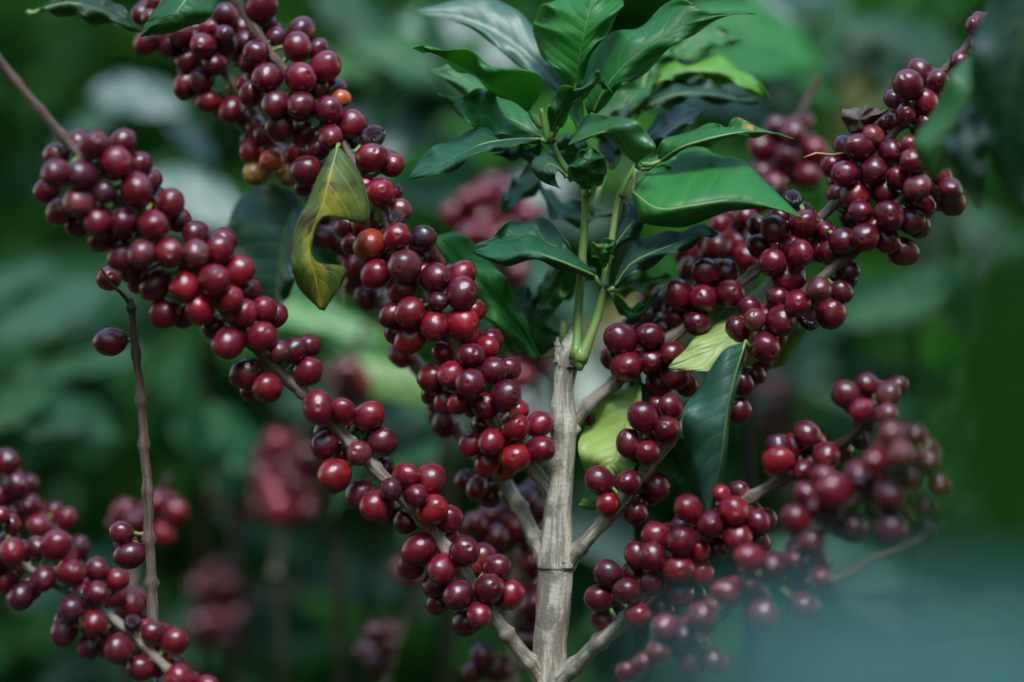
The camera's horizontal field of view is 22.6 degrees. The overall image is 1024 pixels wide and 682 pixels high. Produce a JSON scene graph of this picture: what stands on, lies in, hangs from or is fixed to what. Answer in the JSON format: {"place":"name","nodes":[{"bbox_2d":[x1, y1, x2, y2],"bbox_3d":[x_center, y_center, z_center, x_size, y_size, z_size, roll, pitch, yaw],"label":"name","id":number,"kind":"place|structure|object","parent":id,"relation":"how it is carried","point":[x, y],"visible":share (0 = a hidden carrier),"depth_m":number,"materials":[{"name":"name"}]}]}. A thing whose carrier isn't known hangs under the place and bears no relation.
{"place":"outdoors","nodes":[
{"label":"outdoors","id":0,"kind":"place"},
{"bbox_2d":[0,0,112,619],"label":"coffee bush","id":1,"kind":"object","parent":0,"point":[28,41],"visible":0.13,"depth_m":2.60,"materials":[{"name":"green plant"}]},
{"bbox_2d":[11,23,136,495],"bbox_3d":[-0.953,-0.032,3.559,0.922,2.464,0.839,0,0,0],"label":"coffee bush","id":2,"kind":"object","parent":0,"point":[23,451],"visible":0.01,"depth_m":3.45,"materials":[{"name":"green plant"}]},
{"bbox_2d":[0,0,436,615],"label":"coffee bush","id":3,"kind":"object","parent":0,"point":[32,228],"visible":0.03,"depth_m":3.38,"materials":[{"name":"green plant"}]},
{"bbox_2d":[89,0,742,681],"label":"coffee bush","id":4,"kind":"object","parent":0,"point":[425,430],"visible":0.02,"depth_m":2.57,"materials":[{"name":"green plant"}]},
{"bbox_2d":[228,1,824,681],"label":"coffee bush","id":5,"kind":"object","parent":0,"point":[430,217],"depth_m":3.77,"materials":[{"name":"green plant"}]},
{"bbox_2d":[503,1,966,658],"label":"coffee bush","id":6,"kind":"object","parent":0,"point":[901,351],"visible":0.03,"depth_m":2.72,"materials":[{"name":"green plant"}]},
{"bbox_2d":[568,10,1015,665],"bbox_3d":[0.484,0.068,3.746,0.881,2.264,0.932,0,0,-23],"label":"coffee bush","id":7,"kind":"object","parent":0,"point":[1006,216],"depth_m":3.86,"materials":[{"name":"green plant"}]},
{"bbox_2d":[884,0,1023,556],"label":"coffee bush","id":8,"kind":"object","parent":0,"point":[1000,203],"visible":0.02,"depth_m":2.81,"materials":[{"name":"green plant"}]},
{"bbox_2d":[899,5,1023,502],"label":"coffee bush","id":9,"kind":"object","parent":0,"point":[952,25],"visible":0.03,"depth_m":2.02,"materials":[{"name":"green plant"}]},
{"bbox_2d":[905,220,1023,585],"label":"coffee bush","id":10,"kind":"object","parent":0,"point":[971,571],"visible":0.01,"depth_m":3.55,"materials":[{"name":"green plant"}]},
{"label":"ground","id":11,"kind":"structure","parent":0,"visible":0},
{"bbox_2d":[0,447,146,619],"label":"coffee plant","id":12,"kind":"object","parent":11,"relation":"on","point":[27,505],"visible":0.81,"depth_m":1.26,"materials":[{"name":"red plant"}]},
{"bbox_2d":[0,506,217,681],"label":"coffee plant","id":13,"kind":"object","parent":11,"relation":"on","point":[95,583],"visible":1,"depth_m":1.15,"materials":[{"name":"red plant"}]},
{"bbox_2d":[0,30,249,681],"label":"coffee bush","id":14,"kind":"object","parent":11,"relation":"on","point":[111,307],"visible":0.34,"depth_m":2.14,"materials":[{"name":"green plant"}]},
{"bbox_2d":[92,266,164,681],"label":"coffee plant","id":15,"kind":"object","parent":11,"relation":"on","point":[130,551],"visible":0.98,"depth_m":1.18,"materials":[{"name":"brown plant"}]},
{"bbox_2d":[0,73,262,674],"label":"coffee plant","id":16,"kind":"object","parent":11,"relation":"on","point":[39,399],"visible":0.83,"depth_m":1.58,"materials":[{"name":"green plant"}]},
{"bbox_2d":[106,473,188,681],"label":"coffee plant","id":17,"kind":"object","parent":11,"relation":"on","point":[171,511],"visible":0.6,"depth_m":1.36,"materials":[{"name":"red plant"}]},
{"bbox_2d":[0,0,398,681],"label":"coffee bush","id":18,"kind":"object","parent":11,"relation":"on","point":[54,242],"visible":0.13,"depth_m":2.46,"materials":[{"name":"green plant"}]},
{"bbox_2d":[0,24,424,562],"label":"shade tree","id":19,"kind":"object","parent":11,"relation":"on","point":[19,156],"depth_m":6.11,"materials":[{"name":"green plant"}]},
{"bbox_2d":[185,466,257,681],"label":"coffee plant","id":20,"kind":"object","parent":11,"relation":"on","point":[225,606],"visible":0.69,"depth_m":1.61,"materials":[{"name":"red plant"}]},
{"bbox_2d":[27,142,434,681],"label":"coffee plant","id":21,"kind":"object","parent":11,"relation":"on","point":[307,568],"visible":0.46,"depth_m":1.67,"materials":[{"name":"green plant"}]},
{"bbox_2d":[248,421,320,681],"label":"coffee plant","id":22,"kind":"object","parent":11,"relation":"on","point":[285,492],"visible":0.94,"depth_m":1.53,"materials":[{"name":"red plant"}]},
{"bbox_2d":[0,0,652,681],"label":"coffee bush","id":23,"kind":"object","parent":11,"relation":"on","point":[72,72],"visible":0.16,"depth_m":2.14,"materials":[{"name":"green plant"}]},
{"bbox_2d":[323,325,372,681],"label":"coffee plant","id":24,"kind":"object","parent":11,"relation":"on","point":[350,378],"visible":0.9,"depth_m":1.48,"materials":[{"name":"red plant"}]},
{"bbox_2d":[228,173,472,681],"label":"coffee plant","id":25,"kind":"object","parent":11,"relation":"on","point":[395,392],"visible":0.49,"depth_m":1.52,"materials":[{"name":"green plant"}]},
{"bbox_2d":[355,557,427,681],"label":"coffee plant","id":26,"kind":"object","parent":11,"relation":"on","point":[377,648],"visible":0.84,"depth_m":1.40,"materials":[{"name":"red plant"}]},
{"bbox_2d":[315,0,521,681],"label":"coffee plant","id":27,"kind":"object","parent":11,"relation":"on","point":[378,53],"visible":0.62,"depth_m":1.61,"materials":[{"name":"green plant"}]},
{"bbox_2d":[440,171,541,681],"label":"coffee plant","id":28,"kind":"object","parent":11,"relation":"on","point":[474,214],"visible":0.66,"depth_m":1.45,"materials":[{"name":"red plant"}]},
{"bbox_2d":[0,0,982,681],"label":"coffee plant","id":29,"kind":"object","parent":11,"relation":"on","point":[250,266],"visible":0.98,"depth_m":1.19,"materials":[{"name":"red plant"}]},
{"bbox_2d":[461,478,544,681],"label":"coffee plant","id":30,"kind":"object","parent":11,"relation":"on","point":[499,528],"visible":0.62,"depth_m":1.29,"materials":[{"name":"red plant"}]},
{"bbox_2d":[0,0,1017,681],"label":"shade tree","id":31,"kind":"object","parent":11,"relation":"on","point":[10,248],"visible":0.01,"depth_m":5.40,"materials":[{"name":"green plant"}]},
{"bbox_2d":[511,349,553,476],"bbox_3d":[0.012,0.581,1.433,0.024,1.200,0.050,0,0,10],"label":"coffee plant","id":32,"kind":"object","parent":11,"relation":"on","point":[532,371],"visible":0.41,"depth_m":1.42,"materials":[{"name":"red plant"}]},
{"bbox_2d":[383,153,702,681],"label":"coffee plant","id":33,"kind":"object","parent":11,"relation":"on","point":[613,540],"visible":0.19,"depth_m":1.66,"materials":[{"name":"green plant"}]},
{"bbox_2d":[217,0,901,681],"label":"coffee bush","id":34,"kind":"object","parent":11,"relation":"on","point":[419,640],"visible":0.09,"depth_m":1.97,"materials":[{"name":"green plant"}]},
{"bbox_2d":[371,0,1011,681],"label":"coffee bush","id":35,"kind":"object","parent":11,"relation":"on","point":[633,14],"visible":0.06,"depth_m":2.12,"materials":[{"name":"green plant"}]},
{"bbox_2d":[627,176,788,681],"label":"coffee plant","id":36,"kind":"object","parent":11,"relation":"on","point":[729,240],"visible":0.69,"depth_m":1.25,"materials":[{"name":"red plant"}]},
{"bbox_2d":[614,421,941,681],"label":"coffee plant","id":37,"kind":"object","parent":11,"relation":"on","point":[897,462],"visible":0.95,"depth_m":1.09,"materials":[{"name":"red plant"}]},
{"bbox_2d":[756,373,799,507],"bbox_3d":[0.174,0.600,1.685,0.033,1.160,0.054,0,0,0],"label":"coffee plant","id":38,"kind":"object","parent":11,"relation":"on","point":[770,418],"visible":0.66,"depth_m":1.67,"materials":[{"name":"green plant"}]},
{"bbox_2d":[739,74,828,623],"bbox_3d":[0.142,0.521,1.333,0.045,1.319,0.048,0,0,23],"label":"coffee plant","id":39,"kind":"object","parent":11,"relation":"on","point":[775,159],"visible":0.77,"depth_m":1.32,"materials":[{"name":"red plant"}]},
{"bbox_2d":[561,185,1023,680],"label":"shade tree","id":40,"kind":"object","parent":11,"relation":"on","point":[956,258],"depth_m":5.47,"materials":[{"name":"green plant"}]},
{"bbox_2d":[661,0,956,583],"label":"coffee plant","id":41,"kind":"object","parent":11,"relation":"on","point":[779,56],"visible":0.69,"depth_m":1.57,"materials":[{"name":"green plant"}]},
{"bbox_2d":[659,0,1023,681],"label":"coffee plant","id":42,"kind":"object","parent":11,"relation":"on","point":[975,118],"visible":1,"depth_m":0.50,"materials":[{"name":"green plant"}]},
{"bbox_2d":[739,177,1009,608],"bbox_3d":[0.274,0.518,1.694,0.257,1.325,0.287,0,0,0],"label":"coffee plant","id":43,"kind":"object","parent":11,"relation":"on","point":[918,300],"visible":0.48,"depth_m":1.66,"materials":[{"name":"green plant"}]}
]}

